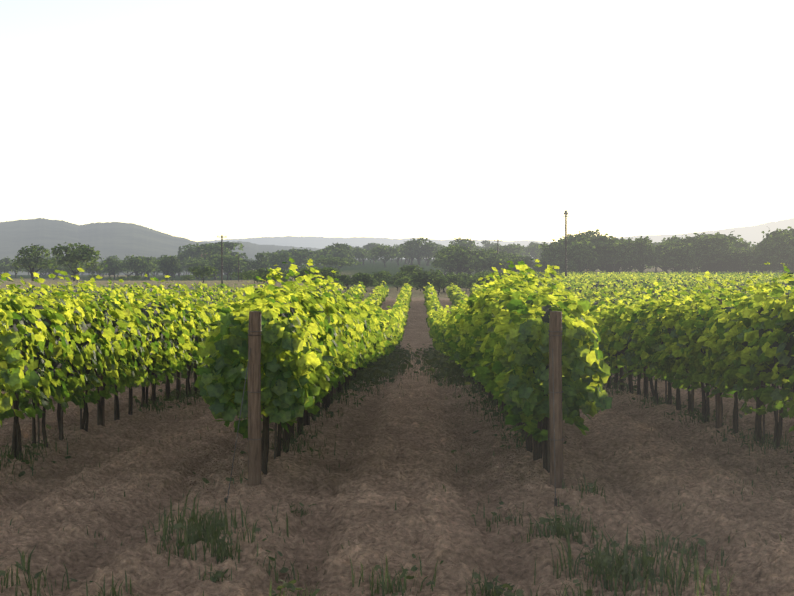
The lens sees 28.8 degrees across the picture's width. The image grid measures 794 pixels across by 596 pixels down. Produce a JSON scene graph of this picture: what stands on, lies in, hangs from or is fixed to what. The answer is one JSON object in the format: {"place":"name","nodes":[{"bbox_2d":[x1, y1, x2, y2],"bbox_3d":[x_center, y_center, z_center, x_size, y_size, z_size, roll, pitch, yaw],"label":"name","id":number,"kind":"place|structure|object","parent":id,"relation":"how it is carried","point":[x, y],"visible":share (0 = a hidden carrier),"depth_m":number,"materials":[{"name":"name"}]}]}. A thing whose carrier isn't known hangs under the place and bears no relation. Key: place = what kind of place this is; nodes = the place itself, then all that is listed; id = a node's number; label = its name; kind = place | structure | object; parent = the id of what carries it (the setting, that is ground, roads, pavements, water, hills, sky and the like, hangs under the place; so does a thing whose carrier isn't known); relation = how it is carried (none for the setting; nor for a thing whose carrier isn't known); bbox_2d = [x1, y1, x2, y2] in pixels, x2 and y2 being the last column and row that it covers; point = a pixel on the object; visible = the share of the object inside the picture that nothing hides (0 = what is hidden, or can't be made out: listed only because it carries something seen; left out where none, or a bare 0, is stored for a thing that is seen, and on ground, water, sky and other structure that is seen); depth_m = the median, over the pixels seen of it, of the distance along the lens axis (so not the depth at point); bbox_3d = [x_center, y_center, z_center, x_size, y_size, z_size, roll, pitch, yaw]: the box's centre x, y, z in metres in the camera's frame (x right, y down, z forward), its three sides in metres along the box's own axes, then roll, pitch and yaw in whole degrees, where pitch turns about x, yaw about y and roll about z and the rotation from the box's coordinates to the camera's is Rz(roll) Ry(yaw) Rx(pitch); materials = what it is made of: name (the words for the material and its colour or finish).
{"place":"outdoors","nodes":[
{"label":"outdoors","id":0,"kind":"place"},
{"bbox_2d":[0,218,361,274],"bbox_3d":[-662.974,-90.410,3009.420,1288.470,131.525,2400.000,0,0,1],"label":"hills","id":1,"kind":"structure","parent":0,"point":[121,240],"depth_m":2646.20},
{"bbox_2d":[202,236,549,258],"bbox_3d":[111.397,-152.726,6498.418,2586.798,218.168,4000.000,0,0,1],"label":"hills","id":2,"kind":"structure","parent":0,"point":[313,242],"depth_m":6258.46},
{"bbox_2d":[0,259,793,595],"bbox_3d":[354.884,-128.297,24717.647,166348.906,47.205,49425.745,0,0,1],"label":"ground","id":3,"kind":"structure","parent":0,"point":[400,491],"depth_m":12.49,"materials":[{"name":"soil"}]},
{"bbox_2d":[0,263,17,277],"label":"oak tree","id":4,"kind":"object","parent":3,"relation":"on","point":[4,268],"visible":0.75,"depth_m":635.22,"materials":[{"name":"green plant"}]},
{"bbox_2d":[8,261,23,277],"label":"oak tree","id":5,"kind":"object","parent":3,"relation":"on","point":[18,270],"visible":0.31,"depth_m":603.54,"materials":[{"name":"green plant"}]},
{"bbox_2d":[11,243,57,280],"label":"oak tree","id":6,"kind":"object","parent":3,"relation":"on","point":[26,260],"visible":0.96,"depth_m":349.35,"materials":[{"name":"green plant"}]},
{"bbox_2d":[40,261,64,279],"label":"oak tree","id":7,"kind":"object","parent":3,"relation":"on","point":[60,268],"visible":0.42,"depth_m":547.01,"materials":[{"name":"green plant"}]},
{"bbox_2d":[48,242,107,280],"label":"tree","id":8,"kind":"object","parent":3,"relation":"on","point":[74,257],"visible":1,"depth_m":329.20,"materials":[{"name":"green plant"}]},
{"bbox_2d":[83,262,103,275],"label":"tree","id":9,"kind":"object","parent":3,"relation":"on","point":[92,271],"visible":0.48,"depth_m":542.93,"materials":[{"name":"green plant"}]},
{"bbox_2d":[103,256,120,279],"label":"oak tree","id":10,"kind":"object","parent":3,"relation":"on","point":[111,261],"visible":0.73,"depth_m":553.99,"materials":[{"name":"green plant"}]},
{"bbox_2d":[102,259,149,279],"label":"tree","id":11,"kind":"object","parent":3,"relation":"on","point":[120,264],"visible":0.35,"depth_m":556.59,"materials":[{"name":"green plant"}]},
{"bbox_2d":[121,255,155,278],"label":"oak tree","id":12,"kind":"object","parent":3,"relation":"on","point":[136,263],"visible":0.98,"depth_m":547.51,"materials":[{"name":"green plant"}]},
{"bbox_2d":[138,256,159,278],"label":"oak tree","id":13,"kind":"object","parent":3,"relation":"on","point":[151,258],"visible":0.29,"depth_m":587.30,"materials":[{"name":"green plant"}]},
{"bbox_2d":[149,255,183,280],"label":"oak tree","id":14,"kind":"object","parent":3,"relation":"on","point":[161,262],"visible":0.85,"depth_m":540.28,"materials":[{"name":"green plant"}]},
{"bbox_2d":[158,255,181,280],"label":"oak tree","id":15,"kind":"object","parent":3,"relation":"on","point":[176,268],"visible":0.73,"depth_m":540.34,"materials":[{"name":"green plant"}]},
{"bbox_2d":[177,254,191,276],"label":"oak tree","id":16,"kind":"object","parent":3,"relation":"on","point":[181,257],"visible":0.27,"depth_m":689.28,"materials":[{"name":"green plant"}]},
{"bbox_2d":[179,243,205,275],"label":"pine tree","id":17,"kind":"object","parent":3,"relation":"on","point":[192,251],"visible":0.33,"depth_m":704.62,"materials":[{"name":"green plant"}]},
{"bbox_2d":[185,258,208,278],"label":"tree","id":18,"kind":"object","parent":3,"relation":"on","point":[188,264],"visible":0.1,"depth_m":580.16,"materials":[{"name":"green plant"}]},
{"bbox_2d":[188,265,218,282],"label":"tree","id":19,"kind":"object","parent":3,"relation":"on","point":[206,271],"visible":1,"depth_m":299.36,"materials":[{"name":"green plant"}]},
{"bbox_2d":[189,260,219,274],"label":"tree","id":20,"kind":"object","parent":3,"relation":"on","point":[197,264],"visible":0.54,"depth_m":547.91,"materials":[{"name":"green plant"}]},
{"bbox_2d":[193,243,229,275],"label":"oak tree","id":21,"kind":"object","parent":3,"relation":"on","point":[216,248],"visible":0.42,"depth_m":651.83,"materials":[{"name":"green plant"}]},
{"bbox_2d":[197,243,231,275],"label":"pine tree","id":22,"kind":"object","parent":3,"relation":"on","point":[199,247],"visible":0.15,"depth_m":691.34,"materials":[{"name":"green plant"}]},
{"bbox_2d":[206,254,225,279],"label":"oak tree","id":23,"kind":"object","parent":3,"relation":"on","point":[212,257],"visible":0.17,"depth_m":570.32,"materials":[{"name":"green plant"}]},
{"bbox_2d":[217,235,222,283],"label":"utility pole","id":24,"kind":"object","parent":3,"relation":"on","point":[221,259],"visible":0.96,"depth_m":290.31,"materials":[{"name":"grey wood"}]},
{"bbox_2d":[205,254,250,279],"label":"tree","id":25,"kind":"object","parent":3,"relation":"on","point":[230,261],"visible":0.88,"depth_m":538.94,"materials":[{"name":"green plant"}]},
{"bbox_2d":[209,241,247,275],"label":"pine tree","id":26,"kind":"object","parent":3,"relation":"on","point":[229,244],"visible":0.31,"depth_m":716.82,"materials":[{"name":"green plant"}]},
{"bbox_2d":[224,311,261,502],"bbox_3d":[-1.208,0.902,12.262,0.134,1.588,1.142,0,0,4],"label":"end post","id":27,"kind":"object","parent":3,"relation":"on","point":[254,391],"visible":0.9,"depth_m":12.71,"materials":[{"name":"brown wood"}]},
{"bbox_2d":[230,260,268,273],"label":"tree","id":28,"kind":"object","parent":3,"relation":"on","point":[253,263],"visible":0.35,"depth_m":553.76,"materials":[{"name":"green plant"}]},
{"bbox_2d":[251,267,271,282],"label":"tree","id":29,"kind":"object","parent":3,"relation":"on","point":[262,270],"visible":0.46,"depth_m":266.33,"materials":[{"name":"green plant"}]},
{"bbox_2d":[242,271,283,286],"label":"tree","id":30,"kind":"object","parent":3,"relation":"on","point":[262,276],"visible":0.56,"depth_m":230.56,"materials":[{"name":"green plant"}]},
{"bbox_2d":[255,251,270,269],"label":"oak tree","id":31,"kind":"object","parent":3,"relation":"on","point":[260,256],"visible":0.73,"depth_m":559.57,"materials":[{"name":"green plant"}]},
{"bbox_2d":[265,255,289,269],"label":"tree","id":32,"kind":"object","parent":3,"relation":"on","point":[276,260],"visible":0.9,"depth_m":570.71,"materials":[{"name":"green plant"}]},
{"bbox_2d":[278,251,296,273],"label":"oak tree","id":33,"kind":"object","parent":3,"relation":"on","point":[284,255],"visible":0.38,"depth_m":578.91,"materials":[{"name":"green plant"}]},
{"bbox_2d":[290,253,315,267],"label":"tree","id":34,"kind":"object","parent":3,"relation":"on","point":[302,260],"visible":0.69,"depth_m":611.19,"materials":[{"name":"green plant"}]},
{"bbox_2d":[299,248,315,266],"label":"oak tree","id":35,"kind":"object","parent":3,"relation":"on","point":[306,251],"visible":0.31,"depth_m":617.97,"materials":[{"name":"green plant"}]},
{"bbox_2d":[297,264,323,277],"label":"tree","id":36,"kind":"object","parent":3,"relation":"on","point":[302,272],"visible":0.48,"depth_m":229.57,"materials":[{"name":"green plant"}]},
{"bbox_2d":[311,249,335,266],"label":"tree","id":37,"kind":"object","parent":3,"relation":"on","point":[318,252],"visible":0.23,"depth_m":637.12,"materials":[{"name":"green plant"}]},
{"bbox_2d":[321,267,338,285],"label":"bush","id":38,"kind":"object","parent":3,"relation":"on","point":[326,272],"visible":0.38,"depth_m":233.47,"materials":[{"name":"green plant"}]},
{"bbox_2d":[314,255,361,268],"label":"tree","id":39,"kind":"object","parent":3,"relation":"on","point":[339,261],"visible":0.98,"depth_m":467.24,"materials":[{"name":"green plant"}]},
{"bbox_2d":[325,242,354,266],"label":"oak tree","id":40,"kind":"object","parent":3,"relation":"on","point":[340,253],"visible":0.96,"depth_m":602.42,"materials":[{"name":"green plant"}]},
{"bbox_2d":[335,274,350,289],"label":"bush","id":41,"kind":"object","parent":3,"relation":"on","point":[344,278],"visible":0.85,"depth_m":232.55,"materials":[{"name":"green plant"}]},
{"bbox_2d":[353,250,369,264],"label":"oak tree","id":42,"kind":"object","parent":3,"relation":"on","point":[359,254],"visible":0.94,"depth_m":630.35,"materials":[{"name":"green plant"}]},
{"bbox_2d":[350,248,373,264],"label":"oak tree","id":43,"kind":"object","parent":3,"relation":"on","point":[364,251],"visible":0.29,"depth_m":640.79,"materials":[{"name":"green plant"}]},
{"bbox_2d":[352,272,378,291],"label":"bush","id":44,"kind":"object","parent":3,"relation":"on","point":[367,280],"visible":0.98,"depth_m":212.34,"materials":[{"name":"green plant"}]},
{"bbox_2d":[24,299,721,427],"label":"posts","id":45,"kind":"object","parent":3,"relation":"on","point":[718,412],"depth_m":18.75,"materials":[{"name":"brown wood"}]},
{"bbox_2d":[369,271,394,280],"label":"tree","id":46,"kind":"object","parent":3,"relation":"on","point":[382,274],"visible":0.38,"depth_m":241.22,"materials":[{"name":"green plant"}]},
{"bbox_2d":[368,245,399,266],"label":"tree","id":47,"kind":"object","parent":3,"relation":"on","point":[379,250],"visible":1,"depth_m":561.37,"materials":[{"name":"green plant"}]},
{"bbox_2d":[383,277,401,290],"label":"tree","id":48,"kind":"object","parent":3,"relation":"on","point":[389,281],"visible":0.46,"depth_m":224.01,"materials":[{"name":"green plant"}]},
{"bbox_2d":[0,344,793,595],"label":"weeds","id":49,"kind":"object","parent":3,"relation":"on","point":[383,366],"visible":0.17,"depth_m":10.15,"materials":[{"name":"green plant"}]},
{"bbox_2d":[16,355,778,472],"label":"vine trunks","id":50,"kind":"object","parent":3,"relation":"on","point":[275,431],"depth_m":16.70,"materials":[{"name":"brown wood"}]},
{"bbox_2d":[394,271,412,285],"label":"oak tree","id":51,"kind":"object","parent":3,"relation":"on","point":[402,274],"visible":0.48,"depth_m":209.87,"materials":[{"name":"green plant"}]},
{"bbox_2d":[397,240,422,264],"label":"oak tree","id":52,"kind":"object","parent":3,"relation":"on","point":[407,253],"visible":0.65,"depth_m":591.22,"materials":[{"name":"green plant"}]},
{"bbox_2d":[396,264,423,285],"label":"oak tree","id":53,"kind":"object","parent":3,"relation":"on","point":[409,268],"visible":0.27,"depth_m":232.23,"materials":[{"name":"green plant"}]},
{"bbox_2d":[402,237,431,265],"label":"oak tree","id":54,"kind":"object","parent":3,"relation":"on","point":[419,242],"visible":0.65,"depth_m":588.96,"materials":[{"name":"green plant"}]},
{"bbox_2d":[400,269,443,290],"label":"oak tree","id":55,"kind":"object","parent":3,"relation":"on","point":[424,276],"visible":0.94,"depth_m":203.60,"materials":[{"name":"green plant"}]},
{"bbox_2d":[408,280,438,289],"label":"tree","id":56,"kind":"object","parent":3,"relation":"on","point":[425,284],"visible":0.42,"depth_m":203.13,"materials":[{"name":"green plant"}]},
{"bbox_2d":[410,242,440,265],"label":"oak tree","id":57,"kind":"object","parent":3,"relation":"on","point":[431,248],"visible":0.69,"depth_m":587.30,"materials":[{"name":"green plant"}]},
{"bbox_2d":[427,276,450,294],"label":"oak tree","id":58,"kind":"object","parent":3,"relation":"on","point":[438,282],"visible":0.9,"depth_m":194.65,"materials":[{"name":"green plant"}]},
{"bbox_2d":[428,249,468,272],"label":"oak tree","id":59,"kind":"object","parent":3,"relation":"on","point":[437,262],"visible":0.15,"depth_m":360.66,"materials":[{"name":"green plant"}]},
{"bbox_2d":[435,244,470,273],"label":"oak tree","id":60,"kind":"object","parent":3,"relation":"on","point":[464,248],"visible":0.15,"depth_m":352.56,"materials":[{"name":"green plant"}]},
{"bbox_2d":[442,274,466,287],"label":"tree","id":61,"kind":"object","parent":3,"relation":"on","point":[455,279],"visible":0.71,"depth_m":207.91,"materials":[{"name":"green plant"}]},
{"bbox_2d":[437,246,484,272],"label":"oak tree","id":62,"kind":"object","parent":3,"relation":"on","point":[459,257],"visible":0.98,"depth_m":336.93,"materials":[{"name":"green plant"}]},
{"bbox_2d":[449,238,474,250],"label":"oak tree","id":63,"kind":"object","parent":3,"relation":"on","point":[459,240],"visible":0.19,"depth_m":566.56,"materials":[{"name":"green plant"}]},
{"bbox_2d":[454,240,478,252],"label":"oak tree","id":64,"kind":"object","parent":3,"relation":"on","point":[467,245],"visible":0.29,"depth_m":559.36,"materials":[{"name":"green plant"}]},
{"bbox_2d":[463,248,496,272],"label":"oak tree","id":65,"kind":"object","parent":3,"relation":"on","point":[483,253],"visible":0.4,"depth_m":351.66,"materials":[{"name":"green plant"}]},
{"bbox_2d":[470,274,493,288],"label":"oak tree","id":66,"kind":"object","parent":3,"relation":"on","point":[483,279],"visible":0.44,"depth_m":194.81,"materials":[{"name":"green plant"}]},
{"bbox_2d":[481,240,498,248],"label":"pine tree","id":67,"kind":"object","parent":3,"relation":"on","point":[485,243],"visible":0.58,"depth_m":929.52,"materials":[{"name":"green plant"}]},
{"bbox_2d":[469,254,513,272],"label":"oak tree","id":68,"kind":"object","parent":3,"relation":"on","point":[501,259],"visible":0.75,"depth_m":336.72,"materials":[{"name":"green plant"}]},
{"bbox_2d":[469,255,531,272],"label":"tree","id":69,"kind":"object","parent":3,"relation":"on","point":[514,261],"visible":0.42,"depth_m":338.33,"materials":[{"name":"green plant"}]},
{"bbox_2d":[493,243,523,254],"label":"tree","id":70,"kind":"object","parent":3,"relation":"on","point":[510,248],"visible":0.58,"depth_m":568.45,"materials":[{"name":"green plant"}]},
{"bbox_2d":[523,245,542,259],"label":"oak tree","id":71,"kind":"object","parent":3,"relation":"on","point":[531,249],"visible":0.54,"depth_m":640.40,"materials":[{"name":"green plant"}]},
{"bbox_2d":[533,259,554,271],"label":"oak tree","id":72,"kind":"object","parent":3,"relation":"on","point":[543,267],"visible":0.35,"depth_m":345.70,"materials":[{"name":"green plant"}]},
{"bbox_2d":[540,243,564,264],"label":"oak tree","id":73,"kind":"object","parent":3,"relation":"on","point":[551,258],"visible":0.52,"depth_m":340.17,"materials":[{"name":"green plant"}]},
{"bbox_2d":[539,242,568,271],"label":"oak tree","id":74,"kind":"object","parent":3,"relation":"on","point":[546,257],"visible":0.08,"depth_m":349.10,"materials":[{"name":"green plant"}]},
{"bbox_2d":[548,311,563,505],"bbox_3d":[1.234,0.902,12.233,0.128,1.588,1.142,0,0,9],"label":"end post","id":75,"kind":"object","parent":3,"relation":"on","point":[555,334],"visible":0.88,"depth_m":12.68,"materials":[{"name":"brown wood"}]},
{"bbox_2d":[550,260,577,272],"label":"tree","id":76,"kind":"object","parent":3,"relation":"on","point":[561,265],"visible":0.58,"depth_m":328.70,"materials":[{"name":"green plant"}]},
{"bbox_2d":[563,210,568,275],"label":"utility pole","id":77,"kind":"object","parent":3,"relation":"on","point":[565,214],"visible":0.9,"depth_m":239.45,"materials":[{"name":"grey wood"}]},
{"bbox_2d":[561,231,590,245],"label":"oak tree","id":78,"kind":"object","parent":3,"relation":"on","point":[570,239],"visible":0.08,"depth_m":351.50,"materials":[{"name":"green plant"}]},
{"bbox_2d":[555,240,600,272],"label":"tree","id":79,"kind":"object","parent":3,"relation":"on","point":[581,252],"visible":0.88,"depth_m":336.57,"materials":[{"name":"green plant"}]},
{"bbox_2d":[567,243,606,270],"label":"tree","id":80,"kind":"object","parent":3,"relation":"on","point":[594,267],"visible":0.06,"depth_m":346.48,"materials":[{"name":"green plant"}]},
{"bbox_2d":[579,229,600,236],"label":"oak tree","id":81,"kind":"object","parent":3,"relation":"on","point":[596,232],"visible":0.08,"depth_m":452.05,"materials":[{"name":"green plant"}]},
{"bbox_2d":[582,232,623,272],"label":"oak tree","id":82,"kind":"object","parent":3,"relation":"on","point":[603,238],"visible":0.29,"depth_m":347.75,"materials":[{"name":"green plant"}]},
{"bbox_2d":[585,240,622,272],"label":"oak tree","id":83,"kind":"object","parent":3,"relation":"on","point":[601,262],"visible":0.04,"depth_m":346.12,"materials":[{"name":"green plant"}]},
{"bbox_2d":[590,240,637,272],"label":"oak tree","id":84,"kind":"object","parent":3,"relation":"on","point":[621,250],"visible":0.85,"depth_m":343.63,"materials":[{"name":"green plant"}]},
{"bbox_2d":[587,239,645,271],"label":"tree","id":85,"kind":"object","parent":3,"relation":"on","point":[636,247],"visible":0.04,"depth_m":348.89,"materials":[{"name":"green plant"}]},
{"bbox_2d":[620,262,645,271],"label":"tree","id":86,"kind":"object","parent":3,"relation":"on","point":[625,269],"visible":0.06,"depth_m":358.51,"materials":[{"name":"green plant"}]},
{"bbox_2d":[622,237,650,272],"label":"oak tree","id":87,"kind":"object","parent":3,"relation":"on","point":[629,244],"depth_m":359.34,"materials":[{"name":"green plant"}]},
{"bbox_2d":[632,236,657,272],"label":"oak tree","id":88,"kind":"object","parent":3,"relation":"on","point":[645,255],"visible":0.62,"depth_m":349.69,"materials":[{"name":"green plant"}]},
{"bbox_2d":[645,241,678,272],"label":"oak tree","id":89,"kind":"object","parent":3,"relation":"on","point":[662,247],"visible":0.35,"depth_m":357.34,"materials":[{"name":"green plant"}]},
{"bbox_2d":[653,245,702,271],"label":"oak tree","id":90,"kind":"object","parent":3,"relation":"on","point":[670,255],"visible":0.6,"depth_m":340.97,"materials":[{"name":"green plant"}]},
{"bbox_2d":[666,243,697,272],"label":"oak tree","id":91,"kind":"object","parent":3,"relation":"on","point":[684,253],"visible":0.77,"depth_m":339.32,"materials":[{"name":"green plant"}]},
{"bbox_2d":[667,233,702,270],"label":"oak tree","id":92,"kind":"object","parent":3,"relation":"on","point":[686,238],"visible":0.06,"depth_m":366.29,"materials":[{"name":"green plant"}]},
{"bbox_2d":[687,234,742,272],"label":"oak tree","id":93,"kind":"object","parent":3,"relation":"on","point":[711,240],"visible":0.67,"depth_m":348.86,"materials":[{"name":"green plant"}]},
{"bbox_2d":[688,246,753,271],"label":"tree","id":94,"kind":"object","parent":3,"relation":"on","point":[703,257],"visible":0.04,"depth_m":346.62,"materials":[{"name":"green plant"}]},
{"bbox_2d":[701,231,740,272],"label":"oak tree","id":95,"kind":"object","parent":3,"relation":"on","point":[717,233],"visible":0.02,"depth_m":411.05,"materials":[{"name":"green plant"}]},
{"bbox_2d":[717,250,759,272],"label":"oak tree","id":96,"kind":"object","parent":3,"relation":"on","point":[734,264],"visible":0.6,"depth_m":347.01,"materials":[{"name":"green plant"}]},
{"bbox_2d":[729,236,750,272],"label":"oak tree","id":97,"kind":"object","parent":3,"relation":"on","point":[744,244],"visible":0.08,"depth_m":388.87,"materials":[{"name":"green plant"}]},
{"bbox_2d":[747,252,775,272],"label":"oak tree","id":98,"kind":"object","parent":3,"relation":"on","point":[761,267],"visible":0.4,"depth_m":341.49,"materials":[{"name":"green plant"}]},
{"bbox_2d":[737,238,793,269],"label":"tree","id":99,"kind":"object","parent":3,"relation":"on","point":[753,255],"visible":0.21,"depth_m":342.05,"materials":[{"name":"green plant"}]},
{"bbox_2d":[749,243,793,272],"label":"tree","id":100,"kind":"object","parent":3,"relation":"on","point":[781,258],"visible":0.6,"depth_m":336.00,"materials":[{"name":"green plant"}]},
{"bbox_2d":[754,233,793,272],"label":"oak tree","id":101,"kind":"object","parent":3,"relation":"on","point":[780,240],"visible":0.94,"depth_m":336.74,"materials":[{"name":"green plant"}]},
{"bbox_2d":[762,226,793,245],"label":"oak tree","id":102,"kind":"object","parent":3,"relation":"on","point":[776,231],"visible":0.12,"depth_m":349.36,"materials":[{"name":"green plant"}]},
{"bbox_2d":[0,257,793,474],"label":"vine","id":103,"kind":"object","parent":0,"point":[489,335],"depth_m":16.40,"materials":[{"name":"green plant"}]},
{"bbox_2d":[0,0,793,241],"label":"sky","id":104,"kind":"structure","parent":0,"point":[193,120],"materials":[{"name":"white"}]},
{"bbox_2d":[525,218,793,257],"bbox_3d":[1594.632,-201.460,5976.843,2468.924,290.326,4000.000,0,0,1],"label":"hills","id":105,"kind":"structure","parent":0,"point":[753,234],"depth_m":5731.96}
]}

